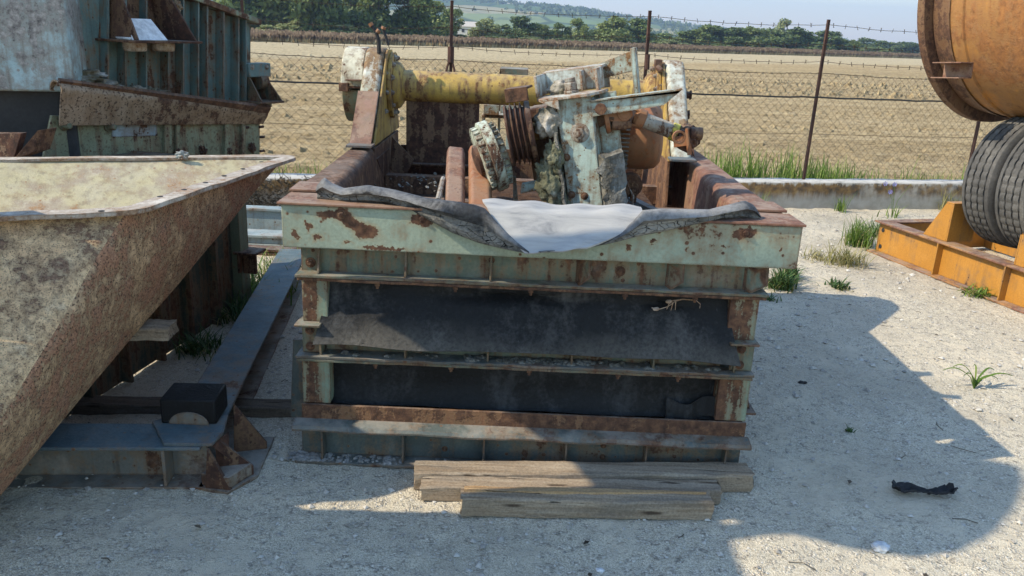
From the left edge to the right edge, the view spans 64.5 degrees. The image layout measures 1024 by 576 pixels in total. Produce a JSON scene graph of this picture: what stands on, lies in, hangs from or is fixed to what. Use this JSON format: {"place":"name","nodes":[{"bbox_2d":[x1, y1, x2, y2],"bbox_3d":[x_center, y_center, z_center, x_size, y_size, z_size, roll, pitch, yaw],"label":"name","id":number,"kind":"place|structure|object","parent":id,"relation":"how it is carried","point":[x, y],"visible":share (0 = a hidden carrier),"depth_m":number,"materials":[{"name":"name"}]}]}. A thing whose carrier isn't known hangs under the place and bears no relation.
{"place":"outdoors","nodes":[
{"label":"outdoors","id":0,"kind":"place"},
{"bbox_2d":[130,319,178,340],"bbox_3d":[-1.503,0.166,3.270,0.272,0.055,0.126,1,18,-4],"label":"wood offcut","id":1,"kind":"object","parent":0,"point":[158,330],"visible":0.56,"depth_m":3.23,"materials":[{"name":"beige wood"}]},
{"bbox_2d":[0,35,1023,575],"bbox_3d":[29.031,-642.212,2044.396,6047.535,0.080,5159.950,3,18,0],"label":"ground","id":2,"kind":"structure","parent":0,"point":[798,539],"depth_m":3.05,"materials":[{"name":"grey gravel"}]},
{"bbox_2d":[0,0,86,156],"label":"peeling housing","id":3,"kind":"object","parent":2,"relation":"on","point":[41,45],"visible":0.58,"depth_m":4.12,"materials":[{"name":"blue paint"}]},
{"bbox_2d":[0,154,295,495],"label":"hopper","id":4,"kind":"object","parent":2,"relation":"on","point":[100,256],"visible":1,"depth_m":2.84,"materials":[{"name":"metal"}]},
{"bbox_2d":[175,150,188,159],"bbox_3d":[-1.573,-0.633,3.864,0.072,0.050,0.028,3,18,0],"label":"foil scrap","id":5,"kind":"object","parent":4,"relation":"on","point":[182,155],"visible":1,"depth_m":3.86,"materials":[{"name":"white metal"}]},
{"bbox_2d":[7,249,301,494],"bbox_3d":[-1.834,0.209,4.192,1.786,0.229,2.901,3,18,0],"label":"beam skid","id":6,"kind":"object","parent":2,"relation":"on","point":[226,453],"visible":0.96,"depth_m":3.03,"materials":[{"name":"paint"}]},
{"bbox_2d":[160,383,227,424],"bbox_3d":[-1.223,0.443,3.124,0.214,0.100,0.169,3,18,0],"label":"rubber block","id":7,"kind":"object","parent":6,"relation":"on","point":[195,403],"depth_m":3.06,"materials":[{"name":"rubber"}]},
{"bbox_2d":[64,151,265,418],"bbox_3d":[-2.375,-0.032,3.762,1.470,0.900,2.363,5,18,9],"label":"ribbed box","id":8,"kind":"object","parent":2,"relation":"on","point":[225,262],"visible":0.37,"depth_m":4.42,"materials":[{"name":"green paint"}]},
{"bbox_2d":[42,0,283,156],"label":"ribbed machine","id":9,"kind":"object","parent":8,"relation":"on","point":[167,76],"visible":0.88,"depth_m":4.75,"materials":[{"name":"green paint"},{"name":"metal"},{"name":"rust"}]},
{"bbox_2d":[71,395,290,417],"bbox_3d":[-1.442,0.520,3.544,1.084,0.061,0.094,2,18,-3],"label":"sleeper","id":10,"kind":"object","parent":2,"relation":"on","point":[247,407],"visible":0.52,"depth_m":3.52,"materials":[{"name":"brown wood"}]},
{"bbox_2d":[171,320,226,363],"bbox_3d":[-1.598,0.272,4.201,0.410,0.122,0.409,3,18,0],"label":"grass tuft","id":11,"kind":"object","parent":2,"relation":"on","point":[201,346],"visible":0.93,"depth_m":4.18,"materials":[{"name":"green plant"}]},
{"bbox_2d":[209,285,285,326],"bbox_3d":[-1.518,0.101,4.640,0.605,0.198,0.495,9,18,18],"label":"grass tuft","id":12,"kind":"object","parent":2,"relation":"on","point":[234,308],"visible":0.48,"depth_m":4.66,"materials":[{"name":"green plant"}]},
{"bbox_2d":[213,0,288,29],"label":"broadleaf tree","id":13,"kind":"object","parent":2,"relation":"on","point":[268,10],"visible":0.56,"depth_m":104.54,"materials":[{"name":"green plant"}]},
{"bbox_2d":[246,205,281,229],"bbox_3d":[-2.152,-0.563,6.573,2.450,0.200,0.120,3,18,0],"label":"steel section","id":14,"kind":"object","parent":2,"relation":"on","point":[265,217],"visible":0.02,"depth_m":6.53,"materials":[{"name":"grey metal"}]},
{"bbox_2d":[248,229,282,245],"bbox_3d":[-2.160,-0.398,6.300,2.450,0.090,0.200,3,18,0],"label":"steel section","id":15,"kind":"object","parent":2,"relation":"on","point":[265,237],"depth_m":6.22,"materials":[{"name":"grey metal"}]},
{"bbox_2d":[237,255,301,305],"bbox_3d":[-1.572,-0.072,5.101,0.770,0.240,0.906,12,20,27],"label":"grass tuft","id":16,"kind":"object","parent":2,"relation":"on","point":[254,283],"visible":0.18,"depth_m":5.06,"materials":[{"name":"green plant"}]},
{"bbox_2d":[257,24,281,30],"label":"bush","id":17,"kind":"object","parent":2,"relation":"on","point":[266,26],"visible":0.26,"depth_m":96.02,"materials":[{"name":"green plant"}]},
{"bbox_2d":[248,245,300,255],"bbox_3d":[-2.164,-0.292,6.030,2.450,0.050,0.120,3,18,0],"label":"steel section","id":18,"kind":"object","parent":2,"relation":"on","point":[273,250],"depth_m":6.01,"materials":[{"name":"metal"}]},
{"bbox_2d":[257,245,301,271],"bbox_3d":[-1.616,-0.200,5.584,0.586,0.192,0.490,3,18,0],"label":"grass tuft","id":19,"kind":"object","parent":2,"relation":"on","point":[259,265],"visible":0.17,"depth_m":5.61,"materials":[{"name":"green plant"}]},
{"bbox_2d":[277,0,294,29],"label":"broadleaf tree","id":20,"kind":"object","parent":2,"relation":"on","point":[286,16],"visible":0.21,"depth_m":115.75,"materials":[{"name":"green plant"}]},
{"bbox_2d":[275,19,308,30],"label":"bush","id":21,"kind":"object","parent":2,"relation":"on","point":[293,27],"visible":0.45,"depth_m":102.45,"materials":[{"name":"green plant"}]},
{"bbox_2d":[289,0,350,31],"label":"broadleaf tree","id":22,"kind":"object","parent":2,"relation":"on","point":[319,13],"visible":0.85,"depth_m":103.19,"materials":[{"name":"green plant"}]},
{"bbox_2d":[326,24,358,33],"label":"bush","id":23,"kind":"object","parent":2,"relation":"on","point":[349,29],"visible":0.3,"depth_m":102.96,"materials":[{"name":"green plant"}]},
{"bbox_2d":[341,0,358,13],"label":"broadleaf tree","id":24,"kind":"object","parent":2,"relation":"on","point":[350,6],"visible":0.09,"depth_m":120.62,"materials":[{"name":"green plant"}]},
{"bbox_2d":[357,26,381,33],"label":"bush","id":25,"kind":"object","parent":2,"relation":"on","point":[362,29],"visible":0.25,"depth_m":105.94,"materials":[{"name":"green plant"}]},
{"bbox_2d":[346,0,395,34],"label":"broadleaf tree","id":26,"kind":"object","parent":2,"relation":"on","point":[366,13],"visible":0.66,"depth_m":108.69,"materials":[{"name":"green plant"}]},
{"bbox_2d":[386,29,405,34],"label":"bush","id":27,"kind":"object","parent":2,"relation":"on","point":[395,31],"visible":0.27,"depth_m":109.49,"materials":[{"name":"green plant"}]},
{"bbox_2d":[385,0,435,35],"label":"broadleaf tree","id":28,"kind":"object","parent":2,"relation":"on","point":[412,17],"visible":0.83,"depth_m":110.10,"materials":[{"name":"green plant"}]},
{"bbox_2d":[426,30,447,36],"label":"bush","id":29,"kind":"object","parent":2,"relation":"on","point":[434,32],"visible":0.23,"depth_m":112.06,"materials":[{"name":"green plant"}]},
{"bbox_2d":[426,0,453,35],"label":"broadleaf tree","id":30,"kind":"object","parent":2,"relation":"on","point":[439,21],"visible":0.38,"depth_m":124.18,"materials":[{"name":"green plant"}]},
{"bbox_2d":[440,7,465,34],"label":"broadleaf tree","id":31,"kind":"object","parent":2,"relation":"on","point":[457,14],"visible":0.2,"depth_m":130.72,"materials":[{"name":"green plant"}]},
{"bbox_2d":[453,34,469,36],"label":"bush","id":32,"kind":"object","parent":2,"relation":"on","point":[457,35],"visible":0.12,"depth_m":126.99,"materials":[{"name":"green plant"}]},
{"bbox_2d":[455,21,476,35],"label":"farmhouse","id":33,"kind":"object","parent":2,"relation":"on","point":[468,25],"visible":0.34,"depth_m":205.15,"materials":[{"name":"white paint"}]},
{"bbox_2d":[465,18,501,36],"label":"broadleaf tree","id":34,"kind":"object","parent":2,"relation":"on","point":[491,26],"visible":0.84,"depth_m":141.29,"materials":[{"name":"green plant"}]},
{"bbox_2d":[484,36,509,38],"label":"bush","id":35,"kind":"object","parent":2,"relation":"on","point":[495,37],"visible":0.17,"depth_m":134.63,"materials":[{"name":"green plant"}]},
{"bbox_2d":[494,24,509,36],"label":"broadleaf tree","id":36,"kind":"object","parent":2,"relation":"on","point":[506,27],"visible":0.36,"depth_m":150.08,"materials":[{"name":"green plant"}]},
{"bbox_2d":[271,402,751,467],"bbox_3d":[0.002,0.273,4.231,1.873,0.236,2.294,3,18,0],"label":"base frame","id":37,"kind":"object","parent":2,"relation":"on","point":[371,436],"visible":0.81,"depth_m":3.17,"materials":[{"name":"paint"}]},
{"bbox_2d":[290,339,755,420],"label":"screen deck","id":38,"kind":"structure","parent":37,"relation":"on","point":[503,381],"depth_m":3.21,"materials":[{"name":"paint"}]},
{"bbox_2d":[294,162,768,370],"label":"screen deck","id":39,"kind":"structure","parent":38,"relation":"on","point":[421,302],"depth_m":3.05,"materials":[{"name":"paint"}]},
{"bbox_2d":[276,22,806,268],"bbox_3d":[0.052,-0.767,4.333,2.038,1.186,3.073,3,18,0],"label":"vibrating screen","id":40,"kind":"object","parent":39,"relation":"on","point":[379,85],"visible":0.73,"depth_m":4.13,"materials":[{"name":"paint"}]},
{"bbox_2d":[435,176,445,198],"bbox_3d":[-0.307,-0.425,3.488,0.024,0.063,0.303,2,18,-1],"label":"steel rod","id":41,"kind":"object","parent":40,"relation":"on","point":[440,188],"visible":0.86,"depth_m":3.47,"materials":[{"name":"grey metal"}]},
{"bbox_2d":[444,146,464,202],"bbox_3d":[-0.255,-0.508,3.648,0.088,0.170,0.659,1,18,-4],"label":"steel channel","id":42,"kind":"object","parent":40,"relation":"on","point":[455,178],"visible":0.92,"depth_m":3.61,"materials":[{"name":"metal"}]},
{"bbox_2d":[468,146,491,203],"bbox_3d":[-0.142,-0.492,3.599,0.100,0.194,0.660,1,18,-4],"label":"steel channel","id":43,"kind":"object","parent":40,"relation":"on","point":[480,189],"visible":0.44,"depth_m":3.49,"materials":[{"name":"metal"}]},
{"bbox_2d":[513,176,535,200],"bbox_3d":[0.073,-0.398,3.538,0.145,0.160,0.110,3,18,0],"label":"bracket scrap","id":44,"kind":"object","parent":40,"relation":"on","point":[528,186],"visible":0.51,"depth_m":3.54,"materials":[{"name":"teal paint"}]},
{"bbox_2d":[316,178,760,253],"bbox_3d":[0.096,-0.246,2.895,1.623,0.197,0.259,3,18,0],"label":"rubber belt","id":45,"kind":"object","parent":40,"relation":"on","point":[530,227],"visible":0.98,"depth_m":2.86,"materials":[{"name":"rubber"}]},
{"bbox_2d":[469,47,703,204],"bbox_3d":[0.297,-0.568,3.590,0.982,0.976,0.571,3,18,0],"label":"drive gearbox","id":46,"kind":"object","parent":40,"relation":"on","point":[571,140],"visible":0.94,"depth_m":3.39,"materials":[{"name":"teal paint"}]},
{"bbox_2d":[627,181,633,204],"bbox_3d":[0.506,-0.386,3.436,0.054,0.133,0.007,3,18,0],"label":"loose wire","id":47,"kind":"object","parent":46,"relation":"hanging from","point":[631,193],"visible":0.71,"depth_m":3.43,"materials":[{"name":"metal"}]},
{"bbox_2d":[0,208,1023,575],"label":"gravel stones","id":48,"kind":"object","parent":2,"relation":"on","point":[392,490],"visible":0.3,"depth_m":3.15,"materials":[{"name":"beige gravel"}]},
{"bbox_2d":[504,15,543,38],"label":"broadleaf tree","id":49,"kind":"object","parent":2,"relation":"on","point":[521,27],"visible":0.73,"depth_m":147.48,"materials":[{"name":"green plant"}]},
{"bbox_2d":[518,36,541,39],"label":"bush","id":50,"kind":"object","parent":2,"relation":"on","point":[534,38],"visible":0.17,"depth_m":138.00,"materials":[{"name":"green plant"}]},
{"bbox_2d":[533,24,559,39],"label":"broadleaf tree","id":51,"kind":"object","parent":2,"relation":"on","point":[545,30],"visible":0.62,"depth_m":151.17,"materials":[{"name":"green plant"}]},
{"bbox_2d":[546,38,574,40],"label":"bush","id":52,"kind":"object","parent":2,"relation":"on","point":[560,39],"visible":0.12,"depth_m":142.76,"materials":[{"name":"green plant"}]},
{"bbox_2d":[551,22,572,38],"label":"broadleaf tree","id":53,"kind":"object","parent":2,"relation":"on","point":[566,33],"visible":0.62,"depth_m":153.51,"materials":[{"name":"green plant"}]},
{"bbox_2d":[419,476,722,503],"bbox_3d":[0.222,0.754,3.032,1.128,0.061,0.083,2,18,-3],"label":"timber","id":54,"kind":"object","parent":2,"relation":"on","point":[439,488],"visible":0.56,"depth_m":3.02,"materials":[{"name":"brown wood"}]},
{"bbox_2d":[570,18,592,40],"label":"broadleaf tree","id":55,"kind":"object","parent":2,"relation":"on","point":[582,29],"visible":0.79,"depth_m":151.68,"materials":[{"name":"green plant"}]},
{"bbox_2d":[414,461,754,491],"bbox_3d":[0.277,0.721,3.120,1.306,0.075,0.108,1,18,-4],"label":"timber","id":56,"kind":"object","parent":2,"relation":"on","point":[732,477],"visible":0.75,"depth_m":3.10,"materials":[{"name":"brown wood"}]},
{"bbox_2d":[460,486,713,519],"bbox_3d":[0.270,0.775,2.930,0.913,0.086,0.079,2,18,-3],"label":"timber","id":57,"kind":"object","parent":2,"relation":"on","point":[542,502],"visible":1,"depth_m":2.90,"materials":[{"name":"brown wood"}]},
{"bbox_2d":[596,567,604,572],"bbox_3d":[0.287,0.919,2.639,0.031,0.018,0.025,3,18,0],"label":"pebble","id":58,"kind":"object","parent":2,"relation":"on","point":[600,570],"visible":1,"depth_m":2.63,"materials":[{"name":"stone"}]},
{"bbox_2d":[246,173,962,209],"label":"concrete wall","id":59,"kind":"structure","parent":2,"relation":"on","point":[811,193],"depth_m":8.48,"materials":[{"name":"grey concrete"}]},
{"bbox_2d":[246,166,311,205],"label":"dead vines","id":60,"kind":"object","parent":59,"relation":"hanging from","point":[258,195],"visible":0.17,"depth_m":7.27,"materials":[{"name":"brown plant"}]},
{"bbox_2d":[240,0,997,180],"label":"wire fence","id":61,"kind":"object","parent":59,"relation":"on","point":[450,60],"visible":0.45,"depth_m":8.13,"materials":[{"name":"metal"}]},
{"bbox_2d":[592,16,636,42],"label":"broadleaf tree","id":62,"kind":"object","parent":2,"relation":"on","point":[608,30],"visible":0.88,"depth_m":150.86,"materials":[{"name":"green plant"}]},
{"bbox_2d":[620,17,655,42],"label":"broadleaf tree","id":63,"kind":"object","parent":2,"relation":"on","point":[636,23],"visible":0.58,"depth_m":154.85,"materials":[{"name":"green plant"}]},
{"bbox_2d":[649,33,675,43],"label":"broadleaf tree","id":64,"kind":"object","parent":2,"relation":"on","point":[663,36],"visible":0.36,"depth_m":170.82,"materials":[{"name":"green plant"}]},
{"bbox_2d":[656,40,690,44],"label":"bush","id":65,"kind":"object","parent":2,"relation":"on","point":[669,42],"visible":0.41,"depth_m":166.22,"materials":[{"name":"green plant"}]},
{"bbox_2d":[673,30,699,43],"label":"broadleaf tree","id":66,"kind":"object","parent":2,"relation":"on","point":[686,35],"visible":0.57,"depth_m":174.98,"materials":[{"name":"green plant"}]},
{"bbox_2d":[688,24,724,45],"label":"broadleaf tree","id":67,"kind":"object","parent":2,"relation":"on","point":[705,37],"visible":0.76,"depth_m":174.88,"materials":[{"name":"green plant"}]},
{"bbox_2d":[711,44,730,45],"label":"bush","id":68,"kind":"object","parent":2,"relation":"on","point":[720,45],"visible":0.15,"depth_m":170.21,"materials":[{"name":"green plant"}]},
{"bbox_2d":[706,27,748,46],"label":"broadleaf tree","id":69,"kind":"object","parent":2,"relation":"on","point":[727,36],"visible":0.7,"depth_m":176.98,"materials":[{"name":"green plant"}]},
{"bbox_2d":[736,26,772,47],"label":"broadleaf tree","id":70,"kind":"object","parent":2,"relation":"on","point":[750,39],"visible":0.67,"depth_m":178.90,"materials":[{"name":"green plant"}]},
{"bbox_2d":[767,292,781,302],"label":"weed clump","id":71,"kind":"object","parent":2,"relation":"on","point":[770,298],"visible":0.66,"depth_m":5.46,"materials":[{"name":"green plant"}]},
{"bbox_2d":[758,27,791,47],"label":"broadleaf tree","id":72,"kind":"object","parent":2,"relation":"on","point":[774,36],"visible":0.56,"depth_m":181.89,"materials":[{"name":"green plant"}]},
{"bbox_2d":[774,17,796,37],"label":"broadleaf tree","id":73,"kind":"object","parent":2,"relation":"on","point":[781,26],"visible":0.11,"depth_m":255.06,"materials":[{"name":"green plant"}]},
{"bbox_2d":[764,269,810,293],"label":"weed clump","id":74,"kind":"object","parent":2,"relation":"on","point":[782,280],"visible":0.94,"depth_m":5.71,"materials":[{"name":"green plant"}]},
{"bbox_2d":[771,263,812,277],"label":"weed clump","id":75,"kind":"object","parent":2,"relation":"on","point":[798,269],"visible":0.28,"depth_m":5.96,"materials":[{"name":"green plant"}]},
{"bbox_2d":[783,26,827,48],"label":"broadleaf tree","id":76,"kind":"object","parent":2,"relation":"on","point":[803,38],"visible":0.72,"depth_m":181.87,"materials":[{"name":"green plant"}]},
{"bbox_2d":[791,47,821,48],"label":"bush","id":77,"kind":"object","parent":2,"relation":"on","point":[807,48],"visible":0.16,"depth_m":180.06,"materials":[{"name":"green plant"}]},
{"bbox_2d":[799,245,844,264],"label":"dry grass tuft","id":78,"kind":"object","parent":2,"relation":"on","point":[818,257],"visible":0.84,"depth_m":6.53,"materials":[{"name":"beige plant"}]},
{"bbox_2d":[815,30,850,49],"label":"broadleaf tree","id":79,"kind":"object","parent":2,"relation":"on","point":[835,37],"visible":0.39,"depth_m":186.13,"materials":[{"name":"green plant"}]},
{"bbox_2d":[816,275,851,291],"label":"weed clump","id":80,"kind":"object","parent":2,"relation":"on","point":[839,284],"visible":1,"depth_m":5.78,"materials":[{"name":"green plant"}]},
{"bbox_2d":[834,194,853,213],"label":"grass tuft","id":81,"kind":"object","parent":2,"relation":"on","point":[840,207],"visible":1,"depth_m":8.38,"materials":[{"name":"green plant"}]},
{"bbox_2d":[835,40,864,50],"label":"broadleaf tree","id":82,"kind":"object","parent":2,"relation":"on","point":[855,43],"visible":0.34,"depth_m":190.54,"materials":[{"name":"green plant"}]},
{"bbox_2d":[811,239,888,269],"bbox_3d":[2.679,-0.273,6.377,0.518,0.199,0.523,-6,19,-25],"label":"dry grass tuft","id":83,"kind":"object","parent":2,"relation":"on","point":[847,258],"visible":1,"depth_m":6.38,"materials":[{"name":"beige plant"}]},
{"bbox_2d":[845,423,855,432],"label":"weed clump","id":84,"kind":"object","parent":2,"relation":"on","point":[850,430],"visible":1,"depth_m":3.67,"materials":[{"name":"green plant"}]},
{"bbox_2d":[837,215,889,249],"bbox_3d":[3.046,-0.504,7.011,0.451,0.292,0.536,11,20,26],"label":"grass tuft","id":85,"kind":"object","parent":2,"relation":"on","point":[856,237],"visible":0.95,"depth_m":6.98,"materials":[{"name":"green plant"}]},
{"bbox_2d":[853,216,881,238],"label":"grass tuft","id":86,"kind":"object","parent":2,"relation":"on","point":[877,229],"visible":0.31,"depth_m":7.37,"materials":[{"name":"green plant"}]},
{"bbox_2d":[853,37,892,51],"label":"broadleaf tree","id":87,"kind":"object","parent":2,"relation":"on","point":[879,43],"visible":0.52,"depth_m":283.57,"materials":[{"name":"green plant"}]},
{"bbox_2d":[871,541,890,553],"bbox_3d":[1.274,0.893,2.801,0.068,0.038,0.053,3,18,0],"label":"pebble","id":88,"kind":"object","parent":2,"relation":"on","point":[882,547],"visible":1,"depth_m":2.79,"materials":[{"name":"stone"}]},
{"bbox_2d":[868,47,900,52],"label":"bush","id":89,"kind":"object","parent":2,"relation":"on","point":[879,50],"visible":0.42,"depth_m":246.68,"materials":[{"name":"green plant"}]},
{"bbox_2d":[884,41,899,49],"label":"broadleaf tree","id":90,"kind":"object","parent":2,"relation":"on","point":[893,46],"visible":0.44,"depth_m":293.69,"materials":[{"name":"green plant"}]},
{"bbox_2d":[877,181,911,218],"bbox_3d":[3.880,-0.889,8.243,0.255,0.362,0.296,16,22,36],"label":"flowering weed","id":91,"kind":"object","parent":2,"relation":"on","point":[894,183],"visible":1,"depth_m":8.27,"materials":[{"name":"green plant"}]},
{"bbox_2d":[894,41,919,52],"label":"broadleaf tree","id":92,"kind":"object","parent":2,"relation":"on","point":[905,47],"visible":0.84,"depth_m":287.99,"materials":[{"name":"green plant"}]},
{"bbox_2d":[892,480,957,494],"bbox_3d":[1.605,0.779,3.155,0.242,0.047,0.075,3,18,0],"label":"rubber scrap","id":93,"kind":"object","parent":2,"relation":"on","point":[908,487],"visible":1,"depth_m":3.16,"materials":[{"name":"black rubber"}]},
{"bbox_2d":[867,201,1023,313],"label":"wheel stand","id":94,"kind":"object","parent":2,"relation":"on","point":[943,242],"visible":0.77,"depth_m":6.12,"materials":[{"name":"paint"}]},
{"bbox_2d":[962,116,1023,248],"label":"twin wheel","id":95,"kind":"object","parent":94,"relation":"on","point":[993,194],"visible":0.94,"depth_m":5.61,"materials":[{"name":"rubber"}]},
{"bbox_2d":[935,189,961,210],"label":"grass tuft","id":96,"kind":"object","parent":2,"relation":"on","point":[944,203],"visible":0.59,"depth_m":8.66,"materials":[{"name":"green plant"}]},
{"bbox_2d":[917,0,1023,121],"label":"mixer drum","id":97,"kind":"object","parent":2,"relation":"on","point":[972,54],"visible":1,"depth_m":5.49,"materials":[{"name":"orange paint"}]},
{"bbox_2d":[956,283,994,301],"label":"weed clump","id":98,"kind":"object","parent":2,"relation":"on","point":[977,292],"visible":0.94,"depth_m":5.75,"materials":[{"name":"green plant"}]},
{"bbox_2d":[944,364,1011,388],"bbox_3d":[2.402,0.464,4.188,0.366,0.125,0.107,3,18,0],"label":"seedling","id":99,"kind":"object","parent":2,"relation":"on","point":[975,382],"visible":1,"depth_m":4.18,"materials":[{"name":"green plant"}]},
{"bbox_2d":[211,0,913,47],"bbox_3d":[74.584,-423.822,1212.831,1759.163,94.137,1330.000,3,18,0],"label":"hills","id":100,"kind":"structure","parent":0,"point":[503,18],"depth_m":978.90,"materials":[{"name":"green plant"}]},
{"bbox_2d":[386,0,873,43],"bbox_3d":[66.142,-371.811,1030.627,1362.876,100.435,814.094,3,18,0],"label":"hill trees","id":101,"kind":"object","parent":100,"relation":"on","point":[590,12],"visible":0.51,"depth_m":1108.92,"materials":[{"name":"green plant"}]},
{"bbox_2d":[101,235,1023,575],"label":"dry litter","id":102,"kind":"object","parent":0,"point":[789,561],"visible":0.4,"depth_m":2.99,"materials":[{"name":"brown plant"}]},
{"bbox_2d":[250,41,1004,179],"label":"field","id":103,"kind":"structure","parent":0,"point":[306,96],"depth_m":20.96,"materials":[{"name":"soil"}]},
{"bbox_2d":[250,28,920,58],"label":"dry crop","id":104,"kind":"object","parent":103,"relation":"on","point":[301,36],"visible":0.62,"depth_m":87.59,"materials":[{"name":"brown plant"}]},
{"bbox_2d":[274,136,964,179],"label":"verge grass","id":105,"kind":"structure","parent":103,"relation":"on","point":[750,173],"depth_m":8.99,"materials":[{"name":"green plant"}]},
{"bbox_2d":[497,0,918,43],"label":"sky","id":106,"kind":"structure","parent":0,"point":[888,15],"materials":[{"name":"blue"}]}
]}

